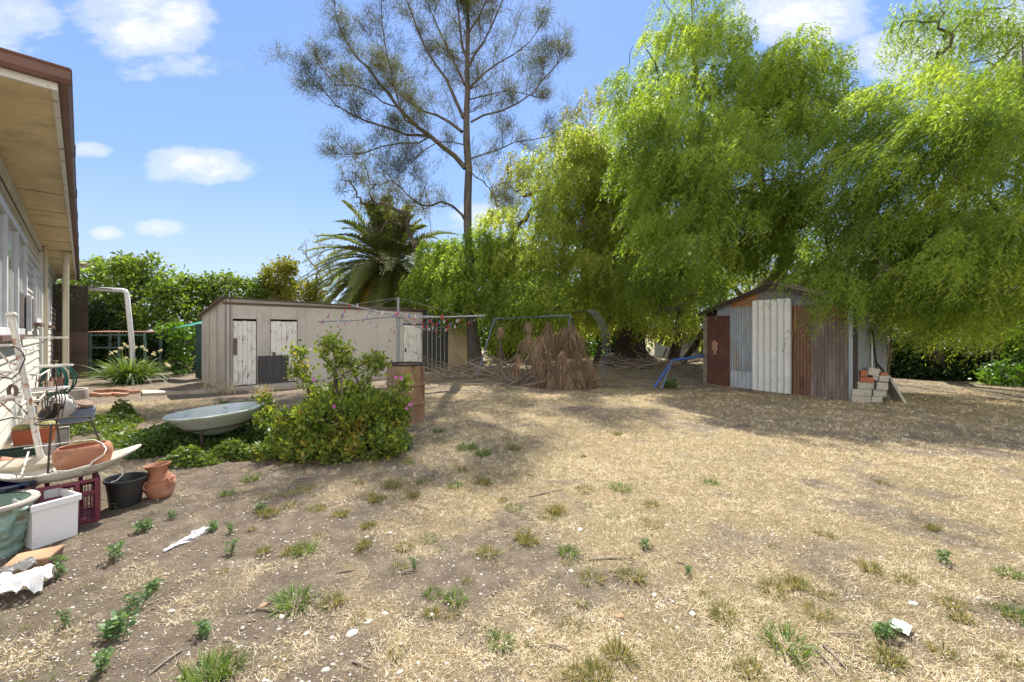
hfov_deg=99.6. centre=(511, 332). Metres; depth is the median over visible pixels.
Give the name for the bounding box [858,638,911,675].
grass tuft
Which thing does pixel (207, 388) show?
dry weed
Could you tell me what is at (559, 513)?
grass tuft
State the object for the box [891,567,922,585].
grass tuft
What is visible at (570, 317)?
swing frame
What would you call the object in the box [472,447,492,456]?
grass tuft
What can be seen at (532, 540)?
grass tuft
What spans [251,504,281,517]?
grass tuft
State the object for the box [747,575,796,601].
grass tuft
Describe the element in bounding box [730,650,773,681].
grass tuft
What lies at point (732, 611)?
grass tuft
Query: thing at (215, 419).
bird bath
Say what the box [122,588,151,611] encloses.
weed
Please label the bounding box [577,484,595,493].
grass tuft
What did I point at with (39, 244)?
weatherboard house
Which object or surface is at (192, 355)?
paling fence
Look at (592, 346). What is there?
bush
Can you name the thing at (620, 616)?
stone
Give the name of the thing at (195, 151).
sky
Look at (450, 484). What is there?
grass tuft
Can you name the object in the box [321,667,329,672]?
stone
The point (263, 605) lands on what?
stone
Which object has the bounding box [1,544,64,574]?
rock
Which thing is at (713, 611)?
grass tuft
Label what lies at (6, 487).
blue pot
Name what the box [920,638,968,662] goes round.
grass tuft
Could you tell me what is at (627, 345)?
pepper tree
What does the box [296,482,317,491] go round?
grass tuft
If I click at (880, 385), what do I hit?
concrete block
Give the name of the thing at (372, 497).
grass tuft
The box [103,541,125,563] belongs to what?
weed
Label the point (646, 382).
plank
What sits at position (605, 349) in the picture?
hoop arch
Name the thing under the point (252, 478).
grass tuft
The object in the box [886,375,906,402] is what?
paving slab
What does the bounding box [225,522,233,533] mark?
weed
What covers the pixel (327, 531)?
grass tuft
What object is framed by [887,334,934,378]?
hedge
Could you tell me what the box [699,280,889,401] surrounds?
tin shed
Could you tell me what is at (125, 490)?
black pot
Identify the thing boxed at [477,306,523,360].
bush
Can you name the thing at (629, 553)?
grass tuft
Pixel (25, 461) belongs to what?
wire hanger
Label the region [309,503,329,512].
grass tuft
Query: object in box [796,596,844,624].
grass tuft
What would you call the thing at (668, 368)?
blue pipe stand
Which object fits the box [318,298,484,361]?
rotary clothesline
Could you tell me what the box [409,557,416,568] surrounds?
weed
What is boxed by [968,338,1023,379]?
hedge
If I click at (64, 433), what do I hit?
concrete block
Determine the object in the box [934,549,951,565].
weed
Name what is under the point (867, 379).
brick
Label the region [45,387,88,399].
concrete ring
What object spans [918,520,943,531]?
grass tuft
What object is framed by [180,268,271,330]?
leafy tree
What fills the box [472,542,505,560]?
grass tuft
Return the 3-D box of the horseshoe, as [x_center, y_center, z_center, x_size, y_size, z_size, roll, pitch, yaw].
[-3.870,0.444,3.350,0.084,0.097,0.024,0,0,0]
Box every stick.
[148,649,182,675]
[255,607,284,611]
[336,569,355,573]
[352,660,369,668]
[398,570,417,573]
[529,489,562,496]
[546,643,568,649]
[589,557,631,559]
[813,646,841,678]
[821,643,847,669]
[830,632,864,635]
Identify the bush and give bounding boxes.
[248,325,416,466]
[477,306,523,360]
[482,326,531,362]
[533,283,566,353]
[549,332,604,359]
[587,299,618,350]
[587,323,651,353]
[645,296,702,357]
[683,286,731,353]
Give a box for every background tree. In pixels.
[548,236,612,302]
[646,208,736,348]
[710,180,821,299]
[794,218,906,331]
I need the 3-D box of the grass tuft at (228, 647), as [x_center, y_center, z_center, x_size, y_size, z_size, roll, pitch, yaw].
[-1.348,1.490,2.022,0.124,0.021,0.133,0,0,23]
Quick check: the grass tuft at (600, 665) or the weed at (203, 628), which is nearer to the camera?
the grass tuft at (600, 665)
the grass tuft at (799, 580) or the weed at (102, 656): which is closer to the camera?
the weed at (102, 656)
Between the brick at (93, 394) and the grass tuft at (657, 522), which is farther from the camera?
the brick at (93, 394)
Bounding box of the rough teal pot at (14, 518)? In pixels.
[0,489,40,559]
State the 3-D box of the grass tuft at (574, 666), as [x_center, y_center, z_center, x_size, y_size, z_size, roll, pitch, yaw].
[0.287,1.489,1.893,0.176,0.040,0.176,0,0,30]
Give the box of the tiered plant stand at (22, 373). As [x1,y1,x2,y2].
[0,312,73,458]
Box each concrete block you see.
[10,438,55,458]
[55,426,69,448]
[849,395,870,401]
[851,389,871,395]
[858,382,873,388]
[865,367,879,376]
[870,396,882,402]
[871,389,885,396]
[874,382,887,389]
[875,375,888,381]
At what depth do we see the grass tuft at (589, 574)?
2.64 m
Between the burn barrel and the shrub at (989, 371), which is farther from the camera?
the shrub at (989, 371)
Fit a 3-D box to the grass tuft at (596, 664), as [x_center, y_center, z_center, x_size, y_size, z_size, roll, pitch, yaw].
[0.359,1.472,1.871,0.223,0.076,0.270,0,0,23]
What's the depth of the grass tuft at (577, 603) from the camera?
2.39 m
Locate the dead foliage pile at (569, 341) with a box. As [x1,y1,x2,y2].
[496,322,606,390]
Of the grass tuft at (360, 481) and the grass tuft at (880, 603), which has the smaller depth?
the grass tuft at (880, 603)
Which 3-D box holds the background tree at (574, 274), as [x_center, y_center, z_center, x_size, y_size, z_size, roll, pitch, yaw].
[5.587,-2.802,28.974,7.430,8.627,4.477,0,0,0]
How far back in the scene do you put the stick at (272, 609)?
2.33 m
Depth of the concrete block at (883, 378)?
9.12 m
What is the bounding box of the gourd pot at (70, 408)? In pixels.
[43,394,77,417]
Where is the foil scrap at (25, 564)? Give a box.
[0,556,36,573]
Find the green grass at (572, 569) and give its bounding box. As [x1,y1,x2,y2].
[0,385,1023,681]
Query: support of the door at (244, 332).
in the fibro shed at (240, 335)
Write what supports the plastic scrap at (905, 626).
on the ground at (382, 580)
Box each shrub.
[153,316,194,374]
[664,377,679,390]
[967,322,1023,386]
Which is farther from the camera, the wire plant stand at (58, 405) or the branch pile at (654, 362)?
the branch pile at (654, 362)
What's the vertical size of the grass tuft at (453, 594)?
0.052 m
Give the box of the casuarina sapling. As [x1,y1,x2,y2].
[331,140,433,267]
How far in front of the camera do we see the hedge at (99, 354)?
16.91 m
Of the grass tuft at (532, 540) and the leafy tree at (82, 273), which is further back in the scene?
the leafy tree at (82, 273)
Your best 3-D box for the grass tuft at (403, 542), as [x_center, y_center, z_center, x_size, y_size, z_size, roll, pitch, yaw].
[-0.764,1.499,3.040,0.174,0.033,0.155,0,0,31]
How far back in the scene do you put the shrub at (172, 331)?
15.45 m
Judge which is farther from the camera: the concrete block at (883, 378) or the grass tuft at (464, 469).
the concrete block at (883, 378)
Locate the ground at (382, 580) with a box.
[0,334,1023,681]
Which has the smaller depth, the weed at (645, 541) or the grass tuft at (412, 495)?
the weed at (645, 541)
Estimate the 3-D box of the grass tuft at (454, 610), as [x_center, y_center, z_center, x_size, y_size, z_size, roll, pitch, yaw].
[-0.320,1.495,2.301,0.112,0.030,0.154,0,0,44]
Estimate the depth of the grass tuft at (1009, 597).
2.46 m
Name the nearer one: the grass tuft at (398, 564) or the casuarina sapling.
the grass tuft at (398, 564)
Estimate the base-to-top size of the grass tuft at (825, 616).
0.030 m
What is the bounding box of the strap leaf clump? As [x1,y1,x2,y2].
[71,343,180,386]
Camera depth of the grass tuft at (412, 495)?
3.97 m
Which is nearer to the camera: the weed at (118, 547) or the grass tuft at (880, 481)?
the weed at (118, 547)
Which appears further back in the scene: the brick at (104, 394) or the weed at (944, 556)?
the brick at (104, 394)
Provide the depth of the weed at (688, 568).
2.68 m
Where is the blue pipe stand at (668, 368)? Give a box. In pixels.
[654,355,704,388]
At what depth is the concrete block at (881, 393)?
9.18 m
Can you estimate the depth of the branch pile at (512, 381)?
12.25 m
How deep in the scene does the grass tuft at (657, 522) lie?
3.39 m
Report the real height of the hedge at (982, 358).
1.837 m
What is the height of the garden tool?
1.166 m
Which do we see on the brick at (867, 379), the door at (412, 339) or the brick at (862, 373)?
the brick at (862, 373)
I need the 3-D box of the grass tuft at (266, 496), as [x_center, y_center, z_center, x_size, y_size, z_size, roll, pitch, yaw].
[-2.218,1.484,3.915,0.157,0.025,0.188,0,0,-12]
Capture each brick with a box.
[89,392,98,395]
[93,389,106,391]
[97,393,111,396]
[115,392,128,396]
[128,390,140,393]
[859,370,866,376]
[859,377,873,382]
[879,372,887,375]
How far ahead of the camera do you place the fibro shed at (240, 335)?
12.80 m
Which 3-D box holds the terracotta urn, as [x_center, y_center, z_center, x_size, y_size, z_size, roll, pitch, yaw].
[-3.205,1.340,3.928,0.245,0.315,0.245,0,0,-31]
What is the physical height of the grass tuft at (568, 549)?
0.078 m
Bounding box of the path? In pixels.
[142,372,434,395]
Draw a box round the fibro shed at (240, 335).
[197,296,466,387]
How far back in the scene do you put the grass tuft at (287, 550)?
2.96 m
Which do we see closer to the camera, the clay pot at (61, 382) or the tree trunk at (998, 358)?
the clay pot at (61, 382)
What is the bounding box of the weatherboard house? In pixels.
[0,47,92,448]
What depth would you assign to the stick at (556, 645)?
2.06 m
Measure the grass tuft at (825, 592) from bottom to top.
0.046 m
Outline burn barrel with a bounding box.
[386,361,425,424]
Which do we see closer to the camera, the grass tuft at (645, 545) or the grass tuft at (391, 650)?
the grass tuft at (391, 650)
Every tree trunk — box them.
[593,312,609,363]
[665,301,684,361]
[679,291,721,363]
[990,339,1002,382]
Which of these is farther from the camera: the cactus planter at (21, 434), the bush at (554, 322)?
the bush at (554, 322)
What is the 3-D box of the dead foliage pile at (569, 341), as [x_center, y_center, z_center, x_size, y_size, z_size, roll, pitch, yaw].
[1.065,0.874,12.131,3.147,2.450,2.279,0,0,0]
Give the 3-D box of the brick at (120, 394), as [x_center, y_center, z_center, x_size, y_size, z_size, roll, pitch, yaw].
[-9.064,1.442,10.046,0.232,0.093,0.115,0,0,-11]
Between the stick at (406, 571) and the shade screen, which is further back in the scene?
the shade screen
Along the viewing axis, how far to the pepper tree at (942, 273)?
8.79 m
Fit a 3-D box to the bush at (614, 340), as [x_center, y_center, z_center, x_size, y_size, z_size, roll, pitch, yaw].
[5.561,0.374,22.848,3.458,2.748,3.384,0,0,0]
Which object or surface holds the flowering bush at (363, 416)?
on the ground at (382, 580)
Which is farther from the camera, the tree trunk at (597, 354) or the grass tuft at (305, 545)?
the tree trunk at (597, 354)
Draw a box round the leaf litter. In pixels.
[371,358,1023,402]
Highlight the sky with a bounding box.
[0,0,1023,333]
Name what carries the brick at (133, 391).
on the ground at (382, 580)
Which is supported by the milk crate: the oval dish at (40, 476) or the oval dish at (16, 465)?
the oval dish at (40, 476)
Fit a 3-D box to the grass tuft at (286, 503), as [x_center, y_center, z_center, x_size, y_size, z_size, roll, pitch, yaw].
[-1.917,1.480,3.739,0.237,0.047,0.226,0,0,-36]
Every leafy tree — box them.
[57,253,137,355]
[69,249,219,345]
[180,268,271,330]
[241,254,330,302]
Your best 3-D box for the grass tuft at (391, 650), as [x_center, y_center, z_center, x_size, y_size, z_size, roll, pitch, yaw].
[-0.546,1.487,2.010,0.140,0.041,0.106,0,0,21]
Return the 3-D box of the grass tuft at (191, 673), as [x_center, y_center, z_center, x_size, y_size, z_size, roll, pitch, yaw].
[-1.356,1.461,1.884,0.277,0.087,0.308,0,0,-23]
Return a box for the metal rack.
[88,331,161,375]
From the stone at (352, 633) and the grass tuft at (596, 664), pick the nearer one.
the grass tuft at (596, 664)
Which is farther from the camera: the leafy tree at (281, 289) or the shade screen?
the leafy tree at (281, 289)
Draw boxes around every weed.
[48,555,69,578]
[56,609,72,627]
[91,645,116,676]
[98,608,140,642]
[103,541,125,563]
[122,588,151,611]
[132,517,153,534]
[142,577,163,595]
[167,510,178,518]
[191,375,225,390]
[191,619,211,638]
[205,378,249,393]
[206,520,218,531]
[222,537,240,553]
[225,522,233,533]
[247,383,282,393]
[253,502,266,511]
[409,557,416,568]
[640,538,648,548]
[684,565,692,574]
[870,620,902,639]
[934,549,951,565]
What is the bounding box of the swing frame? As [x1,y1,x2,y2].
[476,315,584,378]
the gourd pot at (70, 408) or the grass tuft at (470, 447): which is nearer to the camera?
the gourd pot at (70, 408)
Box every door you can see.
[233,321,255,385]
[271,321,296,380]
[403,325,420,361]
[752,298,790,393]
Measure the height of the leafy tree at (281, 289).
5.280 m
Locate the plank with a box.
[635,380,679,384]
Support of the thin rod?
attached to the tin shed at (744, 337)
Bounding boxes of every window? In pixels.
[0,195,33,341]
[32,269,44,326]
[48,289,53,327]
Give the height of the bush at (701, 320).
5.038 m
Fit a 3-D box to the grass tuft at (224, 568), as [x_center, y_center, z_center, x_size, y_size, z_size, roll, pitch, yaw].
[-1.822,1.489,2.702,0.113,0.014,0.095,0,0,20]
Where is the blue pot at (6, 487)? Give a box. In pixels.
[0,470,53,493]
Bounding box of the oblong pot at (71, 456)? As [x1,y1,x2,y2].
[51,440,112,470]
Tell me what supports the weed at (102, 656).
on the ground at (382, 580)
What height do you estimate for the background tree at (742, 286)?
12.505 m
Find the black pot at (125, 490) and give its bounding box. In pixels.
[102,472,148,509]
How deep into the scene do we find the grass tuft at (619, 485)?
4.12 m
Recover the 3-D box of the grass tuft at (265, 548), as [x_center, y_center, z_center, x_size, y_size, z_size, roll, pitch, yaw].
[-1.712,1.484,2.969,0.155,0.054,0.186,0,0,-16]
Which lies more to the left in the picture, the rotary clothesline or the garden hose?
the garden hose
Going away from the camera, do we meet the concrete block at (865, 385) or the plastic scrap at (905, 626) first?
the plastic scrap at (905, 626)
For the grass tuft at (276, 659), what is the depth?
1.98 m
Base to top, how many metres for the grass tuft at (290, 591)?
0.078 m
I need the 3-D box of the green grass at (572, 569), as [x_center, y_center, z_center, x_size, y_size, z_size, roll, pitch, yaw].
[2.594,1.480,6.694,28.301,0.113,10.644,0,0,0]
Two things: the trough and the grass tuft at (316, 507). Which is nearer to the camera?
the grass tuft at (316, 507)
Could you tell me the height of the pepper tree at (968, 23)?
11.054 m
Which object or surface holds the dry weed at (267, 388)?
on the ground at (382, 580)
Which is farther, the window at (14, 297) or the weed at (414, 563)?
the window at (14, 297)
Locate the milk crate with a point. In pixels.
(89, 507)
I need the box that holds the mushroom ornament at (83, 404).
[76,400,93,408]
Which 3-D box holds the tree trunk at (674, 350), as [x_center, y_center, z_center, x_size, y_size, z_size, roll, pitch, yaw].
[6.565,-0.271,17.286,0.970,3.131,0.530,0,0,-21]
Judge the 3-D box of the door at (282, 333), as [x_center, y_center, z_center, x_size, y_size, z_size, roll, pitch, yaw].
[-6.524,0.550,12.374,0.042,1.734,0.697,0,0,43]
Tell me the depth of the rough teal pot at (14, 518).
2.91 m
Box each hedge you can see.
[88,294,183,371]
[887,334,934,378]
[893,330,978,380]
[933,330,1007,381]
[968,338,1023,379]
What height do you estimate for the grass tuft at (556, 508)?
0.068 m
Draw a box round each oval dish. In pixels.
[0,444,140,483]
[0,455,53,472]
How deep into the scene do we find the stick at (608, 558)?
2.86 m
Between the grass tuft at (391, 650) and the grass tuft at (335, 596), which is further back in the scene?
the grass tuft at (335, 596)
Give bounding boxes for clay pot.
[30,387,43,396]
[41,381,53,386]
[51,377,63,385]
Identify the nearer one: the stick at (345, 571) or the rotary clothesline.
the stick at (345, 571)
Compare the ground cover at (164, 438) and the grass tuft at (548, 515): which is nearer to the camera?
the grass tuft at (548, 515)
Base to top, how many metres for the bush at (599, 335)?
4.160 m
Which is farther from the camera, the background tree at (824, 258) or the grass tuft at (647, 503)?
the background tree at (824, 258)
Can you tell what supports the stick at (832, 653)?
on the ground at (382, 580)
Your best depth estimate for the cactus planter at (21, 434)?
4.27 m
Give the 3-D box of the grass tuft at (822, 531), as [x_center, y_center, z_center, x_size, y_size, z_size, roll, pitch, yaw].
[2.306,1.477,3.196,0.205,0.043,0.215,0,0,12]
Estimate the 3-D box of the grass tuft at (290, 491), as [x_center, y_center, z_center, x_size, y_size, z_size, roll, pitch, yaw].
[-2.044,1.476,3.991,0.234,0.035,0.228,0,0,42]
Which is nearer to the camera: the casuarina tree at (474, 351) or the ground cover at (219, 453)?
the ground cover at (219, 453)
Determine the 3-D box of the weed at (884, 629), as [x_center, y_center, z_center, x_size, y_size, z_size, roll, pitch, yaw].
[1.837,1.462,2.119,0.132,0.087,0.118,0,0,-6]
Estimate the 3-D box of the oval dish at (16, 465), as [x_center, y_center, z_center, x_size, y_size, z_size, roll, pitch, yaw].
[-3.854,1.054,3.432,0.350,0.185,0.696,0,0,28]
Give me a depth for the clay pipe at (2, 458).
3.64 m
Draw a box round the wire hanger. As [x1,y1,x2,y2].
[21,439,123,482]
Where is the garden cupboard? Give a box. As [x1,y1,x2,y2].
[175,321,201,377]
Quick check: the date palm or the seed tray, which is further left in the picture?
the seed tray
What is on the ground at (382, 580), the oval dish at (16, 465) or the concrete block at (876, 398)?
the concrete block at (876, 398)
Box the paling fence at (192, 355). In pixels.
[103,331,194,368]
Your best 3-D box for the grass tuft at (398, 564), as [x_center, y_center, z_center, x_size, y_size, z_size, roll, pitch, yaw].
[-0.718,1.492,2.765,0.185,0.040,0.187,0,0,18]
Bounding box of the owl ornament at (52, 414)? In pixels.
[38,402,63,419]
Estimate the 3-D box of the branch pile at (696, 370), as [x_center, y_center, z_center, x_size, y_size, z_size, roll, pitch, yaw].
[6.140,1.181,15.545,5.025,0.458,2.168,0,0,0]
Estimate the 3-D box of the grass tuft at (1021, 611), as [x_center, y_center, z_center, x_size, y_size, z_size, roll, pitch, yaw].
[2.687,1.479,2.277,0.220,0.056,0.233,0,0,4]
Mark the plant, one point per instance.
(405, 434)
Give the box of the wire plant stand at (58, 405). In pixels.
[31,368,69,417]
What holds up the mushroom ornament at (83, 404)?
on the trough
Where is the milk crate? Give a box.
[32,472,100,525]
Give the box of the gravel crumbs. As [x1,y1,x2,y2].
[0,404,1023,681]
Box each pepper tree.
[394,226,575,366]
[471,118,656,364]
[485,85,618,340]
[570,139,702,369]
[588,0,902,336]
[762,21,1023,375]
[871,0,1023,374]
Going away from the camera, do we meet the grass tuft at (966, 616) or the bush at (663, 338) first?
the grass tuft at (966, 616)
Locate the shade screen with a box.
[52,283,111,375]
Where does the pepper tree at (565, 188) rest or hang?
on the ground at (382, 580)
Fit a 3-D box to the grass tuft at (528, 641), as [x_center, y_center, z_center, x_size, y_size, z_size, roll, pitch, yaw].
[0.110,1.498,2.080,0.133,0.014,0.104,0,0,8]
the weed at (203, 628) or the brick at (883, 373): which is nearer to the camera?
the weed at (203, 628)
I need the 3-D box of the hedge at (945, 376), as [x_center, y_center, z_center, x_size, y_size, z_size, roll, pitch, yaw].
[13.959,0.796,14.496,2.374,2.071,2.421,0,0,0]
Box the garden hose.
[38,366,77,396]
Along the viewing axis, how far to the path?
11.20 m
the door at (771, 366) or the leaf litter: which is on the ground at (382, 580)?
the leaf litter
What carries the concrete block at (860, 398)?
on the ground at (382, 580)
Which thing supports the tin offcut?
on the ground at (382, 580)
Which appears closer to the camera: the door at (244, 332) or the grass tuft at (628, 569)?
the grass tuft at (628, 569)
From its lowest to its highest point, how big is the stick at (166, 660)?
0.016 m
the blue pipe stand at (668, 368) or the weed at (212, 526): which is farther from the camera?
the blue pipe stand at (668, 368)
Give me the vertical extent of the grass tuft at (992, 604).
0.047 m
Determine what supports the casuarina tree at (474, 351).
on the ground at (382, 580)
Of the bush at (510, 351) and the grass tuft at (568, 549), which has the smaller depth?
the grass tuft at (568, 549)
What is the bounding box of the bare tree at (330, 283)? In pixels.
[291,229,348,297]
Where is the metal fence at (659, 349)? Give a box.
[654,336,702,355]
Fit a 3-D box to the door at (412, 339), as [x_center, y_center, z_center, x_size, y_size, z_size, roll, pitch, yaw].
[-3.578,0.573,15.578,0.042,1.670,0.758,0,0,43]
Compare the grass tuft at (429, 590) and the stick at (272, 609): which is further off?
the grass tuft at (429, 590)
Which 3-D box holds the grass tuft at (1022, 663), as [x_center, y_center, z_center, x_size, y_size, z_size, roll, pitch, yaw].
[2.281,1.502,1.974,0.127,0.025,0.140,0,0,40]
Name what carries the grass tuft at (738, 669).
on the ground at (382, 580)
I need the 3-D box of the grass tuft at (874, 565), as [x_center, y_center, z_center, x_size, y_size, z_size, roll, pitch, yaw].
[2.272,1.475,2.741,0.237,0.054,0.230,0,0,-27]
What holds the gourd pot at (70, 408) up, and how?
on the trough
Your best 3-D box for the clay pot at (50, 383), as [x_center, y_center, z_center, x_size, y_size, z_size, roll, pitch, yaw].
[-5.040,0.572,4.700,0.106,0.080,0.106,0,0,0]
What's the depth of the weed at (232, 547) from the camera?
2.93 m
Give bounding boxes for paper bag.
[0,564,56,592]
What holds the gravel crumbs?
on the ground at (382, 580)
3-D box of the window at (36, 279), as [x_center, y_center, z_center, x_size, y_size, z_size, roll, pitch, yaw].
[-10.005,-0.695,9.141,0.127,1.130,1.420,0,0,-45]
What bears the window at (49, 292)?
in the weatherboard house
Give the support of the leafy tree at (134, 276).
on the ground at (382, 580)
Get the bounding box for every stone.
[258,602,267,607]
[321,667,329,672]
[346,629,357,636]
[615,613,624,618]
[908,601,918,605]
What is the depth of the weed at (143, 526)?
3.26 m
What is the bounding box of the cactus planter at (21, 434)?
[11,420,59,445]
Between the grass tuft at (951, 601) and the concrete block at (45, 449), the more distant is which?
the concrete block at (45, 449)
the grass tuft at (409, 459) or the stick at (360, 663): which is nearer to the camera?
the stick at (360, 663)
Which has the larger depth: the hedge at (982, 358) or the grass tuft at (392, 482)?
the hedge at (982, 358)
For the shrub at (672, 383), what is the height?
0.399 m
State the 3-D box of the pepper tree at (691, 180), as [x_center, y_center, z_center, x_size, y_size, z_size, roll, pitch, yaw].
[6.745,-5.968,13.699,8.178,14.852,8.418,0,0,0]
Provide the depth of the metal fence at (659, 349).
26.92 m
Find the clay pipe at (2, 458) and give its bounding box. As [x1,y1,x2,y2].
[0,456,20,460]
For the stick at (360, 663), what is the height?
0.017 m
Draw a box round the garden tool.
[868,328,884,371]
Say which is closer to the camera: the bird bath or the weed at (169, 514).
the weed at (169, 514)
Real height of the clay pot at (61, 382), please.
0.100 m
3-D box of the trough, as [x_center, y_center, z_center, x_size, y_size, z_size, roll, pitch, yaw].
[-5.285,0.989,5.150,0.469,0.150,0.223,0,0,-38]
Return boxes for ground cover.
[67,396,259,468]
[116,395,283,459]
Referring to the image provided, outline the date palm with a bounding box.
[297,195,460,329]
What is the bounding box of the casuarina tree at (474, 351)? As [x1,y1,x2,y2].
[255,0,579,366]
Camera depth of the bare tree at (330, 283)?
21.33 m
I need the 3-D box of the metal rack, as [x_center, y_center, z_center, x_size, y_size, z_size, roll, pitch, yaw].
[-13.966,0.715,15.685,1.784,1.570,1.100,0,0,-14]
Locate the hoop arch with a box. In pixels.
[586,309,610,375]
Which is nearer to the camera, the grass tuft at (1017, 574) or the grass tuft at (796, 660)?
the grass tuft at (796, 660)
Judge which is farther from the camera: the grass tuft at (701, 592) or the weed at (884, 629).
the grass tuft at (701, 592)
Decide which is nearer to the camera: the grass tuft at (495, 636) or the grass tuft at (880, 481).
the grass tuft at (495, 636)
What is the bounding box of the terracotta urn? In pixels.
[142,460,175,499]
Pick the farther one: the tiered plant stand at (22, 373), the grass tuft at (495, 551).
the tiered plant stand at (22, 373)
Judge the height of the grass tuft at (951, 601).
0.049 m
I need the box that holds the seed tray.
[0,444,43,457]
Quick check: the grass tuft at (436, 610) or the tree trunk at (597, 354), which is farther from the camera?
the tree trunk at (597, 354)
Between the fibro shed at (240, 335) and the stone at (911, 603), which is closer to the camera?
the stone at (911, 603)
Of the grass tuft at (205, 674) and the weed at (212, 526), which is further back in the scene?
the weed at (212, 526)
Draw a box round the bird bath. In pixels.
[162,401,263,448]
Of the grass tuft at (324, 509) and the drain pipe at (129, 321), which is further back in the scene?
the drain pipe at (129, 321)
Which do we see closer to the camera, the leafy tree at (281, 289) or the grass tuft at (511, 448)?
the grass tuft at (511, 448)
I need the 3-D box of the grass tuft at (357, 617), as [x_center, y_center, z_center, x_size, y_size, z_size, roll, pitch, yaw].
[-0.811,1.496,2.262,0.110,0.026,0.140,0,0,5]
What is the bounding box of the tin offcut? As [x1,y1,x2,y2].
[258,355,288,384]
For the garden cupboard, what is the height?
2.113 m
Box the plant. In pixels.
[399,429,415,452]
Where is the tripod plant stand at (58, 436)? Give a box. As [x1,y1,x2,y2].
[33,416,100,472]
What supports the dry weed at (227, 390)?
on the ground at (382, 580)
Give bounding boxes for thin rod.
[871,337,872,367]
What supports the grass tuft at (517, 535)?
on the ground at (382, 580)
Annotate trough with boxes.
[37,406,96,423]
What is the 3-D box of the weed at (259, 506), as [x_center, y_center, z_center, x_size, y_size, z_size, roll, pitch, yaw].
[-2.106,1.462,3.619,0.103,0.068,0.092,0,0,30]
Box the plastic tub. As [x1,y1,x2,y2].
[12,488,81,549]
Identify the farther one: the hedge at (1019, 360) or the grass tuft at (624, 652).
the hedge at (1019, 360)
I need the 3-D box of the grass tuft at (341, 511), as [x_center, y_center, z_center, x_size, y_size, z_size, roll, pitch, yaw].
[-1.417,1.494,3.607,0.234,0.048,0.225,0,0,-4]
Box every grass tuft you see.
[169,641,239,681]
[188,643,253,681]
[212,567,228,574]
[216,641,239,656]
[220,488,237,497]
[239,472,260,482]
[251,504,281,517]
[251,543,273,555]
[259,493,276,499]
[263,580,322,619]
[264,653,289,667]
[275,498,301,509]
[278,488,302,497]
[278,543,306,558]
[284,536,321,556]
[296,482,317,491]
[304,503,325,512]
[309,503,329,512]
[313,529,332,539]
[314,587,353,610]
[328,507,355,516]
[347,611,367,626]
[352,478,366,483]
[353,536,375,549]
[356,518,377,530]
[364,491,389,504]
[381,644,408,661]
[383,477,402,488]
[387,558,409,573]
[391,539,416,551]
[402,490,419,497]
[405,457,415,461]
[411,476,434,484]
[419,602,444,619]
[420,531,441,543]
[420,584,442,599]
[432,427,444,432]
[434,586,470,608]
[438,607,463,619]
[447,479,466,488]
[453,466,469,472]
[455,441,478,450]
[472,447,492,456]
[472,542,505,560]
[473,475,494,485]
[482,624,519,655]
[501,444,521,450]
[504,502,523,511]
[509,527,531,540]
[517,532,544,547]
[522,636,545,651]
[525,596,551,614]
[537,510,558,520]
[547,502,569,514]
[550,509,562,516]
[554,541,582,560]
[554,613,588,635]
[558,657,596,681]
[569,650,618,681]
[571,597,590,608]
[574,564,610,585]
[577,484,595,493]
[583,654,608,672]
[596,634,644,669]
[607,481,634,493]
[607,562,654,586]
[617,546,641,557]
[639,499,664,509]
[639,517,664,528]
[639,541,653,548]
[699,589,709,595]
[700,477,719,484]
[702,597,741,625]
[709,604,731,620]
[722,661,754,680]
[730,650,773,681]
[745,614,824,668]
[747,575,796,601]
[779,572,816,592]
[788,658,808,671]
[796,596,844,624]
[806,586,837,601]
[810,525,835,538]
[814,612,836,623]
[849,556,890,576]
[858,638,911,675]
[873,478,893,484]
[873,599,899,613]
[876,649,910,670]
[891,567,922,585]
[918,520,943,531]
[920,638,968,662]
[928,591,980,612]
[938,605,980,624]
[970,598,1022,618]
[987,600,1023,625]
[991,652,1023,672]
[992,564,1023,580]
[992,588,1023,604]
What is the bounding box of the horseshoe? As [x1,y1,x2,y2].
[6,384,18,395]
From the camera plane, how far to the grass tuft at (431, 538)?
3.17 m
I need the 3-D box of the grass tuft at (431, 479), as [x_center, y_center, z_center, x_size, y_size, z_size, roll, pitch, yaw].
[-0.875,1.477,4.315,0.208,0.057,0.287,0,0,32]
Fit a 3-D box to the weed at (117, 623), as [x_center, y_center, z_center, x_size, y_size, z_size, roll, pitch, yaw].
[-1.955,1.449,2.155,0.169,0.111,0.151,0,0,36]
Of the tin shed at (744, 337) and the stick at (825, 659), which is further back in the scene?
the tin shed at (744, 337)
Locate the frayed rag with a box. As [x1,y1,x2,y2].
[163,526,210,551]
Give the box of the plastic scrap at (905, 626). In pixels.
[890,619,912,635]
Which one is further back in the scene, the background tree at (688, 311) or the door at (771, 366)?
the background tree at (688, 311)
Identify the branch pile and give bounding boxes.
[411,351,568,378]
[445,355,608,385]
[555,351,702,369]
[616,360,702,372]
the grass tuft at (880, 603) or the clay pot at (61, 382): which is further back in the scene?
the clay pot at (61, 382)
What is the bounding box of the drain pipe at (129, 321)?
[88,287,135,365]
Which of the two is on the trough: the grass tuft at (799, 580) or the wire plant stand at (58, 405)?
the wire plant stand at (58, 405)
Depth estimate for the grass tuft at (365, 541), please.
3.06 m
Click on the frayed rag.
(193, 536)

